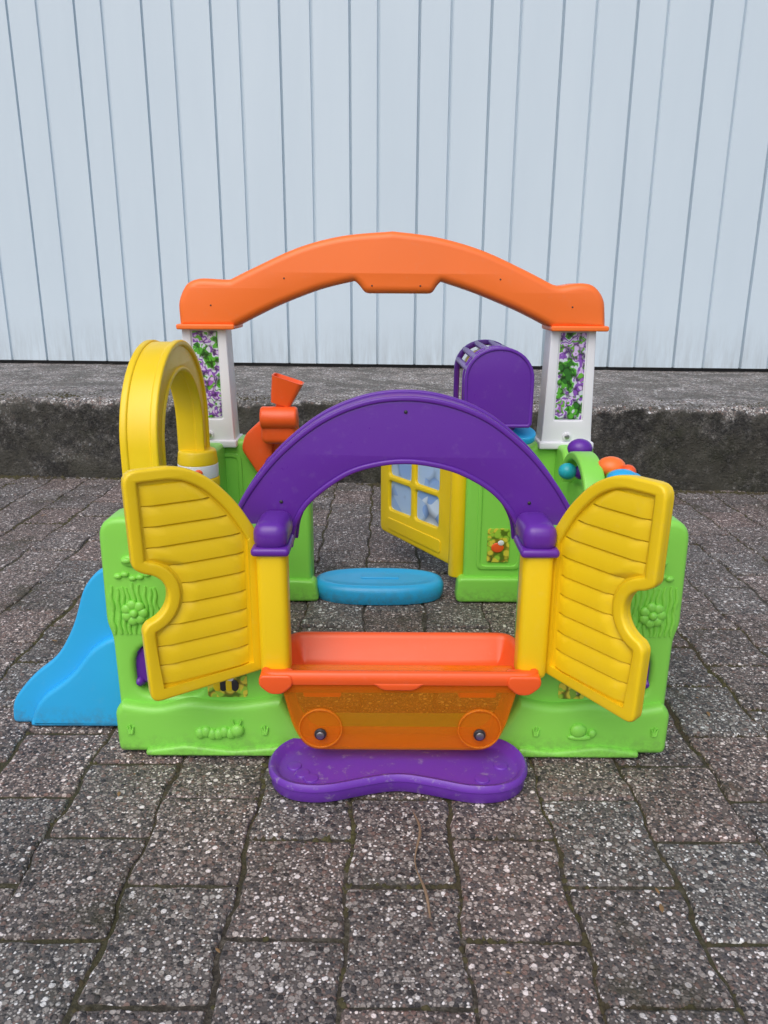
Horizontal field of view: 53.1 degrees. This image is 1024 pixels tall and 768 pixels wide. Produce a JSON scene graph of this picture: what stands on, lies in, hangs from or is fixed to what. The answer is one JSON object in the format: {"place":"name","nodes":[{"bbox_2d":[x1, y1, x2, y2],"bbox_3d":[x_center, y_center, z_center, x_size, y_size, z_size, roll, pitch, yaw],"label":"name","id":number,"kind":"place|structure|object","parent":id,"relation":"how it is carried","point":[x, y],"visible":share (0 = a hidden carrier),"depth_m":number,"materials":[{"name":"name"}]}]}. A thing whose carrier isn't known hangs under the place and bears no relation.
{"place":"outdoors","nodes":[
{"label":"outdoors","id":0,"kind":"place"},
{"bbox_2d":[0,477,767,1023],"bbox_3d":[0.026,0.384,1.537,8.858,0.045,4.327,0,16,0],"label":"paving","id":1,"kind":"structure","parent":0,"point":[402,949],"depth_m":1.10,"materials":[{"name":"stone"}]},
{"bbox_2d":[14,568,112,721],"bbox_3d":[-0.565,0.238,1.395,0.247,0.316,0.020,0,16,0],"label":"slide side rail","id":2,"kind":"object","parent":1,"relation":"on","point":[90,630],"visible":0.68,"depth_m":1.39,"materials":[{"name":"plastic"}]},
{"bbox_2d":[32,635,120,725],"bbox_3d":[-0.551,0.304,1.397,0.195,0.184,0.028,0,16,0],"label":"slide side step","id":3,"kind":"object","parent":1,"relation":"on","point":[86,692],"visible":0.66,"depth_m":1.39,"materials":[{"name":"plastic"}]},
{"bbox_2d":[100,508,279,702],"bbox_3d":[-0.319,0.204,1.326,0.291,0.424,0.075,0,16,0],"label":"front panel","id":4,"kind":"object","parent":1,"relation":"on","point":[113,543],"visible":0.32,"depth_m":1.28,"materials":[{"name":"green plastic"}]},
{"bbox_2d":[109,586,115,611],"bbox_3d":[-0.450,0.144,1.270,0.011,0.047,0.008,0,16,0],"label":"grass blade relief","id":5,"kind":"object","parent":4,"relation":"attached to","point":[112,602],"visible":1,"depth_m":1.27,"materials":[{"name":"green plastic"}]},
{"bbox_2d":[110,612,116,634],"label":"grass blade relief","id":6,"kind":"object","parent":4,"relation":"attached to","point":[113,623],"visible":1,"depth_m":1.28,"materials":[{"name":"green plastic"}]},
{"bbox_2d":[115,588,121,611],"bbox_3d":[-0.440,0.145,1.270,0.010,0.042,0.008,0,16,0],"label":"grass blade relief","id":7,"kind":"object","parent":4,"relation":"attached to","point":[117,601],"visible":1,"depth_m":1.27,"materials":[{"name":"green plastic"}]},
{"bbox_2d":[117,610,122,633],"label":"front panel left grass relief","id":8,"kind":"object","parent":4,"relation":"attached to","point":[119,624],"visible":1,"depth_m":1.28,"materials":[{"name":"green plastic"}]},
{"bbox_2d":[136,647,147,681],"bbox_3d":[-0.403,0.255,1.341,0.072,0.072,0.050,0,16,0],"label":"purple knob","id":9,"kind":"object","parent":4,"relation":"attached to","point":[141,666],"visible":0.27,"depth_m":1.32,"materials":[{"name":"plastic"}]},
{"bbox_2d":[142,586,148,609],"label":"grass blade relief","id":10,"kind":"object","parent":4,"relation":"attached to","point":[145,600],"visible":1,"depth_m":1.27,"materials":[{"name":"green plastic"}]},
{"bbox_2d":[148,588,153,612],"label":"grass blade relief","id":11,"kind":"object","parent":4,"relation":"attached to","point":[150,602],"visible":1,"depth_m":1.27,"materials":[{"name":"green plastic"}]},
{"bbox_2d":[207,675,247,696],"bbox_3d":[-0.268,0.296,1.313,0.068,0.045,0.002,0,16,0],"label":"insect sticker","id":12,"kind":"object","parent":4,"relation":"attached to","point":[242,691],"visible":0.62,"depth_m":1.32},
{"bbox_2d":[242,393,566,539],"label":"purple arch","id":13,"kind":"structure","parent":4,"relation":"attached to","point":[299,473],"depth_m":1.25,"materials":[{"name":"plastic"}]},
{"bbox_2d":[238,389,569,546],"bbox_3d":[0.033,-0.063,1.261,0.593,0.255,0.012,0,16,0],"label":"purple arch rim","id":14,"kind":"object","parent":13,"relation":"attached to","point":[348,408],"visible":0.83,"depth_m":1.25,"materials":[{"name":"plastic"}]},
{"bbox_2d":[116,693,311,749],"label":"base panel","id":15,"kind":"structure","parent":1,"relation":"on","point":[283,717],"depth_m":1.31,"materials":[{"name":"green plastic"}]},
{"bbox_2d":[146,743,279,755],"bbox_3d":[-0.292,0.408,1.328,0.235,0.020,0.020,0,16,0],"label":"front panel left plinth bead","id":16,"kind":"object","parent":15,"relation":"attached to","point":[191,749],"visible":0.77,"depth_m":1.32,"materials":[{"name":"green plastic"}]},
{"bbox_2d":[230,724,243,736],"bbox_3d":[-0.251,0.373,1.314,0.024,0.024,0.018,0,16,0],"label":"caterpillar head","id":17,"kind":"object","parent":15,"relation":"attached to","point":[236,730],"visible":1,"depth_m":1.31},
{"bbox_2d":[210,443,226,491],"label":"side wall","id":18,"kind":"structure","parent":1,"relation":"on","point":[219,448],"depth_m":1.85,"materials":[{"name":"green plastic"}]},
{"bbox_2d":[127,341,206,469],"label":"yellow side arch","id":19,"kind":"structure","parent":18,"relation":"on","point":[138,421],"depth_m":1.41,"materials":[{"name":"plastic"}]},
{"bbox_2d":[119,340,156,474],"bbox_3d":[-0.462,-0.175,1.559,0.014,0.340,0.410,0,16,0],"label":"yellow arch rim","id":20,"kind":"object","parent":19,"relation":"attached to","point":[124,406],"visible":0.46,"depth_m":1.37,"materials":[{"name":"plastic"}]},
{"bbox_2d":[150,340,209,466],"bbox_3d":[-0.408,-0.175,1.559,0.014,0.340,0.410,0,16,0],"label":"yellow arch rim","id":21,"kind":"object","parent":19,"relation":"attached to","point":[170,347],"visible":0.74,"depth_m":1.39,"materials":[{"name":"plastic"}]},
{"bbox_2d":[162,366,204,465],"bbox_3d":[-0.413,-0.152,1.565,0.020,0.285,0.316,0,16,0],"label":"yellow arch rim","id":22,"kind":"object","parent":19,"relation":"attached to","point":[186,373],"visible":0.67,"depth_m":1.66,"materials":[{"name":"plastic"}]},
{"bbox_2d":[211,476,219,485],"bbox_3d":[-0.425,-0.071,1.766,0.094,0.028,0.094,0,16,0],"label":"yellow arch collar base","id":23,"kind":"object","parent":18,"relation":"attached to","point":[216,480],"visible":0.12,"depth_m":1.75,"materials":[{"name":"plastic"}]},
{"bbox_2d":[178,463,218,478],"bbox_3d":[-0.424,-0.098,1.758,0.091,0.030,0.091,0,16,0],"label":"collar label","id":24,"kind":"object","parent":23,"relation":"on","point":[211,472],"visible":0.45,"depth_m":1.73,"materials":[{"name":"white plastic"}]},
{"bbox_2d":[177,447,217,466],"bbox_3d":[-0.424,-0.127,1.750,0.091,0.035,0.091,0,16,0],"label":"yellow arch collar","id":25,"kind":"object","parent":24,"relation":"on","point":[207,456],"visible":0.85,"depth_m":1.72,"materials":[{"name":"plastic"}]},
{"bbox_2d":[225,435,313,578],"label":"wall","id":26,"kind":"structure","parent":1,"relation":"on","point":[301,559],"depth_m":1.94,"materials":[{"name":"green plastic"}]},
{"bbox_2d":[210,434,242,447],"bbox_3d":[-0.422,-0.178,1.908,0.130,0.018,0.098,0,16,0],"label":"pillar base","id":27,"kind":"object","parent":26,"relation":"on","point":[229,443],"visible":0.34,"depth_m":1.86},
{"bbox_2d":[182,329,234,439],"bbox_3d":[-0.421,-0.300,1.836,0.121,0.295,0.012,0,16,0],"label":"pillar","id":28,"kind":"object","parent":27,"relation":"on","point":[222,429],"visible":0.45,"depth_m":1.84,"materials":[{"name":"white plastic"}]},
{"bbox_2d":[192,331,221,417],"bbox_3d":[-0.420,-0.326,1.826,0.062,0.204,0.001,0,16,0],"label":"floral sticker","id":29,"kind":"object","parent":28,"relation":"attached to","point":[205,346],"visible":0.73,"depth_m":1.82,"materials":[{"name":"paper"}]},
{"bbox_2d":[191,329,239,438],"bbox_3d":[-0.421,-0.310,1.871,0.119,0.293,0.075,0,16,0],"label":"post","id":30,"kind":"object","parent":27,"relation":"on","point":[232,380],"visible":0.25,"depth_m":1.86,"materials":[{"name":"white plastic"}]},
{"bbox_2d":[225,453,242,499],"bbox_3d":[-0.405,-0.001,1.928,0.110,0.300,0.010,0,16,0],"label":"wall panel edge","id":31,"kind":"object","parent":26,"relation":"attached to","point":[239,460],"depth_m":1.89,"materials":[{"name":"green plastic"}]},
{"bbox_2d":[242,421,272,472],"bbox_3d":[-0.306,-0.163,1.875,0.073,0.140,0.050,0,16,0],"label":"shooter bracket","id":32,"kind":"object","parent":26,"relation":"attached to","point":[257,451],"visible":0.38,"depth_m":1.85,"materials":[{"name":"plastic"}]},
{"bbox_2d":[261,416,298,443],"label":"shooter block","id":33,"kind":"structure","parent":32,"relation":"attached to","point":[274,436],"depth_m":1.80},
{"bbox_2d":[259,406,298,428],"bbox_3d":[-0.245,-0.220,1.795,0.086,0.052,0.052,0,16,0],"label":"shooter barrel","id":34,"kind":"object","parent":33,"relation":"attached to","point":[273,417],"visible":1,"depth_m":1.77,"materials":[{"name":"plastic"}]},
{"bbox_2d":[271,373,303,406],"bbox_3d":[-0.225,-0.283,1.793,0.076,0.077,0.063,0,16,0],"label":"shooter funnel","id":35,"kind":"object","parent":34,"relation":"attached to","point":[285,390],"visible":1,"depth_m":1.77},
{"bbox_2d":[289,576,318,600],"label":"wall panel base","id":36,"kind":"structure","parent":1,"relation":"on","point":[303,589],"depth_m":1.97,"materials":[{"name":"green plastic"}]},
{"bbox_2d":[20,490,737,973],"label":"dry leaves","id":37,"kind":"object","parent":1,"relation":"on","point":[512,874],"visible":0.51,"depth_m":1.03,"materials":[{"name":"plant"}]},
{"bbox_2d":[317,568,443,604],"bbox_3d":[-0.013,0.194,2.030,0.340,0.048,0.164,0,16,0],"label":"blue threshold","id":38,"kind":"object","parent":1,"relation":"on","point":[351,586],"visible":0.97,"depth_m":1.98,"materials":[{"name":"plastic"}]},
{"bbox_2d":[0,478,767,1023],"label":"joint moss","id":39,"kind":"object","parent":1,"relation":"on","point":[604,1006],"visible":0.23,"depth_m":1.17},
{"bbox_2d":[0,390,767,495],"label":"kerb moss","id":40,"kind":"object","parent":1,"relation":"on","point":[377,484],"visible":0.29,"depth_m":3.20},
{"bbox_2d":[0,363,767,491],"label":"concrete step","id":41,"kind":"object","parent":1,"relation":"on","point":[709,445],"visible":0.4,"depth_m":3.23,"materials":[{"name":"concrete"}]},
{"bbox_2d":[0,0,767,368],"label":"garage wall","id":42,"kind":"structure","parent":41,"relation":"on","point":[156,156],"depth_m":4.20,"materials":[{"name":"metal"}]},
{"bbox_2d":[0,360,767,371],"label":"wall base backing","id":43,"kind":"object","parent":41,"relation":"on","point":[393,365],"depth_m":4.54,"materials":[{"name":"rubber"}]},
{"bbox_2d":[268,734,527,803],"bbox_3d":[0.023,0.422,1.271,0.424,0.034,0.154,0,16,0],"label":"purple step","id":44,"kind":"object","parent":1,"relation":"on","point":[348,766],"visible":1,"depth_m":1.26,"materials":[{"name":"plastic"}]},
{"bbox_2d":[287,761,301,770],"bbox_3d":[-0.147,0.418,1.266,0.025,0.004,0.025,0,16,0],"label":"step tread ring","id":45,"kind":"object","parent":44,"relation":"on","point":[294,766],"visible":1,"depth_m":1.26,"materials":[{"name":"purple plastic"}]},
{"bbox_2d":[295,768,309,777],"bbox_3d":[-0.132,0.424,1.247,0.025,0.004,0.025,0,16,0],"label":"step tread ring","id":46,"kind":"object","parent":44,"relation":"on","point":[301,773],"visible":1,"depth_m":1.25,"materials":[{"name":"purple plastic"}]},
{"bbox_2d":[303,773,318,782],"bbox_3d":[-0.117,0.428,1.234,0.025,0.004,0.025,0,16,0],"label":"step tread ring","id":47,"kind":"object","parent":44,"relation":"on","point":[311,778],"visible":0.94,"depth_m":1.23,"materials":[{"name":"purple plastic"}]},
{"bbox_2d":[475,774,489,783],"bbox_3d":[0.158,0.429,1.234,0.025,0.004,0.025,0,16,0],"label":"step tread ring","id":48,"kind":"object","parent":44,"relation":"on","point":[482,779],"visible":0.98,"depth_m":1.23,"materials":[{"name":"purple plastic"}]},
{"bbox_2d":[493,761,507,769],"bbox_3d":[0.193,0.419,1.270,0.025,0.004,0.025,0,16,0],"label":"step tread ring","id":49,"kind":"object","parent":44,"relation":"on","point":[500,765],"visible":1,"depth_m":1.27,"materials":[{"name":"purple plastic"}]},
{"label":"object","id":50,"kind":"object","parent":44,"relation":"on","visible":0},
{"bbox_2d":[262,632,537,692],"bbox_3d":[0.026,0.260,1.310,0.451,0.052,0.160,0,16,0],"label":"planter tray","id":51,"kind":"object","parent":50,"relation":"on","point":[431,662],"visible":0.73,"depth_m":1.35,"materials":[{"name":"orange plastic"}]},
{"bbox_2d":[256,555,291,670],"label":"hinge column","id":52,"kind":"structure","parent":51,"relation":"on","point":[273,584],"depth_m":1.22,"materials":[{"name":"yellow plastic"}]},
{"bbox_2d":[121,466,260,700],"bbox_3d":[-0.286,0.105,1.181,0.200,0.367,0.016,-9,19,-30],"label":"shutter left border","id":53,"kind":"object","parent":52,"relation":"attached to","point":[162,619],"visible":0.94,"depth_m":1.16,"materials":[{"name":"yellow plastic"}]},
{"bbox_2d":[121,465,253,687],"bbox_3d":[-0.290,0.103,1.188,0.198,0.365,0.016,-9,19,-30],"label":"shutter","id":54,"kind":"object","parent":53,"relation":"attached to","point":[249,628],"visible":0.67,"depth_m":1.18,"materials":[{"name":"yellow plastic"}]},
{"bbox_2d":[138,481,248,683],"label":"shutter slats","id":55,"kind":"object","parent":54,"relation":"attached to","point":[193,538],"visible":1,"depth_m":1.18,"materials":[{"name":"yellow plastic"}]},
{"bbox_2d":[253,511,292,547],"bbox_3d":[-0.176,0.029,1.225,0.054,0.046,0.094,0,16,0],"label":"hinge cap","id":56,"kind":"object","parent":52,"relation":"on","point":[272,529],"visible":1,"depth_m":1.19,"materials":[{"name":"purple plastic"}]},
{"bbox_2d":[251,534,294,556],"bbox_3d":[-0.176,0.052,1.223,0.060,0.014,0.082,0,16,0],"label":"hinge cap collar","id":57,"kind":"object","parent":52,"relation":"attached to","point":[256,551],"visible":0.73,"depth_m":1.19,"materials":[{"name":"purple plastic"}]},
{"bbox_2d":[259,668,292,693],"bbox_3d":[-0.173,0.273,1.243,0.054,0.034,0.030,0,16,0],"label":"tray hook lip","id":58,"kind":"object","parent":51,"relation":"attached to","point":[274,684],"visible":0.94,"depth_m":1.23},
{"bbox_2d":[303,693,340,696],"bbox_3d":[-0.104,0.297,1.290,0.064,0.028,0.010,0,16,0],"label":"reflector","id":59,"kind":"object","parent":51,"relation":"attached to","point":[322,694],"visible":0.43,"depth_m":1.29,"materials":[{"name":"orange plastic"}]},
{"bbox_2d":[374,684,422,690],"bbox_3d":[0.024,0.280,1.240,0.083,0.014,0.012,0,16,0],"label":"tray front drip","id":60,"kind":"object","parent":51,"relation":"attached to","point":[406,687],"visible":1,"depth_m":1.23,"materials":[{"name":"orange plastic"}]},
{"bbox_2d":[458,693,495,697],"bbox_3d":[0.156,0.298,1.290,0.064,0.028,0.010,0,16,0],"label":"reflector","id":61,"kind":"object","parent":51,"relation":"attached to","point":[476,695],"visible":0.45,"depth_m":1.29,"materials":[{"name":"orange plastic"}]},
{"bbox_2d":[507,669,540,694],"bbox_3d":[0.225,0.275,1.243,0.054,0.034,0.030,0,16,0],"label":"tray hook lip","id":62,"kind":"object","parent":51,"relation":"attached to","point":[523,685],"visible":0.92,"depth_m":1.23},
{"bbox_2d":[514,554,553,677],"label":"hinge column","id":63,"kind":"structure","parent":51,"relation":"on","point":[533,604],"depth_m":1.22,"materials":[{"name":"yellow plastic"}]},
{"bbox_2d":[514,535,559,557],"bbox_3d":[0.242,0.054,1.223,0.060,0.014,0.082,0,16,0],"label":"hinge cap collar","id":64,"kind":"object","parent":63,"relation":"attached to","point":[554,552],"visible":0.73,"depth_m":1.18,"materials":[{"name":"purple plastic"}]},
{"bbox_2d":[516,512,556,548],"bbox_3d":[0.242,0.031,1.225,0.054,0.046,0.094,0,16,0],"label":"hinge cap","id":65,"kind":"object","parent":64,"relation":"on","point":[535,530],"visible":1,"depth_m":1.19,"materials":[{"name":"purple plastic"}]},
{"bbox_2d":[546,475,670,721],"bbox_3d":[0.323,0.117,1.151,0.016,0.367,0.200,-11,20,-33],"label":"shutter right border","id":66,"kind":"object","parent":63,"relation":"attached to","point":[628,710],"visible":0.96,"depth_m":1.11,"materials":[{"name":"yellow plastic"}]},
{"bbox_2d":[551,475,673,718],"bbox_3d":[0.330,0.116,1.155,0.016,0.365,0.198,-11,20,-33],"label":"shutter","id":67,"kind":"object","parent":66,"relation":"attached to","point":[618,587],"visible":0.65,"depth_m":1.12,"materials":[{"name":"yellow plastic"}]},
{"bbox_2d":[555,489,654,702],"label":"shutter slats","id":68,"kind":"object","parent":67,"relation":"attached to","point":[605,548],"visible":1,"depth_m":1.15,"materials":[{"name":"yellow plastic"}]},
{"bbox_2d":[306,713,493,736],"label":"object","id":69,"kind":"object","parent":1,"relation":"on","point":[469,724],"visible":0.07,"depth_m":1.37,"materials":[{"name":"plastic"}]},
{"bbox_2d":[413,812,430,917],"bbox_3d":[0.050,0.489,1.082,0.015,0.007,0.206,0,16,-2],"label":"twig","id":70,"kind":"object","parent":1,"relation":"on","point":[421,881],"visible":1,"depth_m":1.07,"materials":[{"name":"wood"}]},
{"bbox_2d":[455,574,517,601],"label":"wall right plinth","id":71,"kind":"structure","parent":1,"relation":"on","point":[482,589],"depth_m":1.97,"materials":[{"name":"green plastic"}]},
{"bbox_2d":[463,441,592,576],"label":"wall","id":72,"kind":"structure","parent":1,"relation":"on","point":[494,514],"depth_m":1.94,"materials":[{"name":"green plastic"}]},
{"bbox_2d":[381,464,450,562],"bbox_3d":[0.106,-0.062,2.127,0.231,0.348,0.315,0,16,0],"label":"door frame","id":73,"kind":"object","parent":72,"relation":"attached to","point":[440,532],"visible":0.48,"depth_m":2.13,"materials":[{"name":"plastic"}]},
{"bbox_2d":[387,517,440,552],"bbox_3d":[0.083,0.063,2.169,0.148,0.042,0.210,0,16,0],"label":"door lower relief","id":74,"kind":"object","parent":73,"relation":"attached to","point":[421,538],"depth_m":2.16},
{"bbox_2d":[391,464,439,526],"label":"window panes","id":75,"kind":"object","parent":73,"relation":"attached to","point":[427,506],"depth_m":2.13,"materials":[{"name":"plastic"}]},
{"bbox_2d":[448,472,465,577],"bbox_3d":[0.190,-0.008,1.961,0.044,0.360,0.044,0,16,0],"label":"door hinge post","id":76,"kind":"object","parent":72,"relation":"attached to","point":[457,522],"depth_m":1.95,"materials":[{"name":"plastic"}]},
{"bbox_2d":[476,485,518,569],"bbox_3d":[0.292,0.012,1.931,0.115,0.280,0.010,0,16,0],"label":"wall relief","id":77,"kind":"object","parent":72,"relation":"attached to","point":[479,565],"depth_m":1.95,"materials":[{"name":"green plastic"}]},
{"bbox_2d":[487,528,509,561],"bbox_3d":[0.290,0.085,1.949,0.056,0.090,0.002,0,16,0],"label":"sticker","id":78,"kind":"object","parent":72,"relation":"attached to","point":[496,535],"visible":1,"depth_m":1.95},
{"bbox_2d":[535,437,593,448],"bbox_3d":[0.442,-0.173,1.908,0.132,0.018,0.098,0,16,0],"label":"post right foot","id":79,"kind":"object","parent":72,"relation":"on","point":[548,445],"visible":0.41,"depth_m":1.86},
{"bbox_2d":[536,330,587,439],"bbox_3d":[0.443,-0.306,1.871,0.121,0.293,0.075,0,16,0],"label":"post","id":80,"kind":"object","parent":79,"relation":"on","point":[543,383],"visible":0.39,"depth_m":1.86,"materials":[{"name":"white plastic"}]},
{"bbox_2d":[540,331,595,441],"bbox_3d":[0.443,-0.295,1.836,0.123,0.295,0.012,0,16,0],"label":"post right rim","id":81,"kind":"object","parent":79,"relation":"on","point":[553,430],"visible":0.76,"depth_m":1.84,"materials":[{"name":"white plastic"}]},
{"bbox_2d":[179,231,604,326],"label":"orange arch beam","id":82,"kind":"structure","parent":81,"relation":"on","point":[391,262],"depth_m":1.75,"materials":[{"name":"plastic"}]},
{"bbox_2d":[176,324,242,329],"bbox_3d":[-0.413,-0.443,1.829,0.134,0.012,0.120,0,16,0],"label":"beam lip","id":83,"kind":"object","parent":82,"relation":"attached to","point":[210,326],"visible":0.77,"depth_m":1.77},
{"bbox_2d":[542,325,608,331],"bbox_3d":[0.453,-0.439,1.829,0.133,0.012,0.120,0,16,0],"label":"beam lip","id":84,"kind":"object","parent":82,"relation":"attached to","point":[583,328],"visible":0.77,"depth_m":1.77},
{"bbox_2d":[555,333,586,418],"bbox_3d":[0.444,-0.321,1.826,0.064,0.204,0.001,0,16,0],"label":"floral sticker","id":85,"kind":"object","parent":81,"relation":"attached to","point":[569,392],"visible":1,"depth_m":1.83,"materials":[{"name":"paper"}]},
{"bbox_2d":[554,445,582,504],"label":"side wall","id":86,"kind":"structure","parent":1,"relation":"on","point":[572,492],"depth_m":1.79,"materials":[{"name":"green plastic"}]},
{"bbox_2d":[560,451,604,491],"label":"arch","id":87,"kind":"structure","parent":86,"relation":"on","point":[590,468],"depth_m":1.56,"materials":[{"name":"green plastic"}]},
{"bbox_2d":[558,463,575,479],"bbox_3d":[0.397,-0.088,1.661,0.040,0.036,0.036,0,16,0],"label":"teal bead","id":88,"kind":"object","parent":87,"relation":"attached to","point":[566,471],"visible":1,"depth_m":1.65,"materials":[{"name":"plastic"}]},
{"bbox_2d":[567,439,592,452],"bbox_3d":[0.438,-0.142,1.718,0.056,0.044,0.048,0,16,0],"label":"purple bead","id":89,"kind":"object","parent":87,"relation":"on","point":[579,445],"visible":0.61,"depth_m":1.70,"materials":[{"name":"plastic"}]},
{"bbox_2d":[598,456,625,475],"bbox_3d":[0.463,-0.091,1.566,0.060,0.044,0.052,0,16,0],"label":"orange bead","id":90,"kind":"object","parent":87,"relation":"on","point":[609,464],"visible":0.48,"depth_m":1.55,"materials":[{"name":"plastic"}]},
{"bbox_2d":[607,469,636,477],"bbox_3d":[0.462,-0.065,1.491,0.060,0.036,0.052,0,16,0],"label":"blue bead","id":91,"kind":"object","parent":87,"relation":"on","point":[620,472],"visible":0.37,"depth_m":1.48,"materials":[{"name":"plastic"}]},
{"bbox_2d":[487,693,668,752],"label":"base panel","id":92,"kind":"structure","parent":1,"relation":"on","point":[515,719],"depth_m":1.32,"materials":[{"name":"green plastic"}]},
{"bbox_2d":[570,724,585,737],"bbox_3d":[0.332,0.374,1.315,0.028,0.026,0.016,0,16,0],"label":"snail shell","id":93,"kind":"object","parent":92,"relation":"attached to","point":[577,730],"visible":1,"depth_m":1.31},
{"bbox_2d":[567,734,591,740],"bbox_3d":[0.336,0.386,1.319,0.044,0.012,0.012,0,16,0],"label":"snail body","id":94,"kind":"object","parent":92,"relation":"attached to","point":[584,737],"visible":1,"depth_m":1.31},
{"bbox_2d":[518,745,637,757],"bbox_3d":[0.334,0.412,1.328,0.208,0.020,0.020,0,16,0],"label":"base panel edge","id":95,"kind":"object","parent":1,"relation":"on","point":[596,751],"visible":0.88,"depth_m":1.32,"materials":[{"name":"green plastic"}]},
{"bbox_2d":[515,515,687,703],"bbox_3d":[0.363,0.207,1.326,0.264,0.424,0.075,0,16,0],"label":"front panel","id":96,"kind":"object","parent":1,"relation":"on","point":[659,662],"visible":0.23,"depth_m":1.29,"materials":[{"name":"green plastic"}]},
{"bbox_2d":[558,683,583,698],"bbox_3d":[0.321,0.306,1.315,0.045,0.030,0.002,0,16,0],"label":"flower sticker","id":97,"kind":"object","parent":96,"relation":"attached to","point":[565,691],"visible":0.66,"depth_m":1.32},
{"bbox_2d":[633,592,639,614],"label":"grass blade relief","id":98,"kind":"object","parent":96,"relation":"attached to","point":[637,601],"visible":0.76,"depth_m":1.27,"materials":[{"name":"green plastic"}]},
{"bbox_2d":[664,612,670,636],"bbox_3d":[0.473,0.184,1.280,0.010,0.051,0.008,0,16,0],"label":"grass blade relief","id":99,"kind":"object","parent":96,"relation":"attached to","point":[668,625],"visible":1,"depth_m":1.28,"materials":[{"name":"green plastic"}]},
{"bbox_2d":[667,587,673,614],"bbox_3d":[0.474,0.146,1.269,0.010,0.050,0.008,0,16,0],"label":"grass blade relief","id":100,"kind":"object","parent":96,"relation":"attached to","point":[671,603],"visible":1,"depth_m":1.27,"materials":[{"name":"green plastic"}]},
{"bbox_2d":[668,610,675,636],"bbox_3d":[0.481,0.186,1.281,0.011,0.049,0.008,0,16,0],"label":"grass blade relief","id":101,"kind":"object","parent":96,"relation":"attached to","point":[673,624],"visible":1,"depth_m":1.28,"materials":[{"name":"green plastic"}]},
{"bbox_2d":[672,588,678,614],"bbox_3d":[0.482,0.148,1.270,0.011,0.048,0.008,0,16,0],"label":"grass blade relief","id":102,"kind":"object","parent":96,"relation":"attached to","point":[675,605],"visible":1,"depth_m":1.27,"materials":[{"name":"green plastic"}]},
{"bbox_3d":[0.263,-0.186,1.872,0.095,0.083,0.100,0,16,0],"label":"hood bracket","id":103,"kind":"object","parent":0,"visible":0},
{"bbox_2d":[463,350,530,424],"bbox_3d":[0.261,-0.284,1.753,0.156,0.180,0.026,0,16,0],"label":"purple hood face","id":104,"kind":"object","parent":103,"relation":"on","point":[499,384],"visible":0.76,"depth_m":1.74},
{"bbox_2d":[453,339,501,398],"bbox_3d":[0.261,-0.359,2.008,0.156,0.180,0.018,0,16,0],"label":"slotted rim","id":105,"kind":"object","parent":104,"relation":"attached to","point":[461,353],"visible":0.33,"depth_m":2.00,"materials":[{"name":"plastic"}]},
{"bbox_2d":[461,345,508,399],"bbox_3d":[0.261,-0.298,1.800,0.156,0.180,0.014,0,16,0],"label":"purple hood ring","id":106,"kind":"object","parent":104,"relation":"attached to","point":[469,360],"visible":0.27,"depth_m":1.78,"materials":[{"name":"plastic"}]},
{"bbox_2d":[463,347,533,427],"bbox_3d":[0.261,-0.282,1.744,0.158,0.182,0.012,0,16,0],"label":"purple hood rim","id":107,"kind":"object","parent":104,"relation":"attached to","point":[482,353],"visible":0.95,"depth_m":1.73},
{"bbox_2d":[513,427,535,444],"bbox_3d":[0.329,-0.182,1.821,0.060,0.038,0.060,0,16,0],"label":"blue telephone dial","id":108,"kind":"object","parent":103,"relation":"attached to","point":[527,436],"visible":0.6,"depth_m":1.81,"materials":[{"name":"plastic"}]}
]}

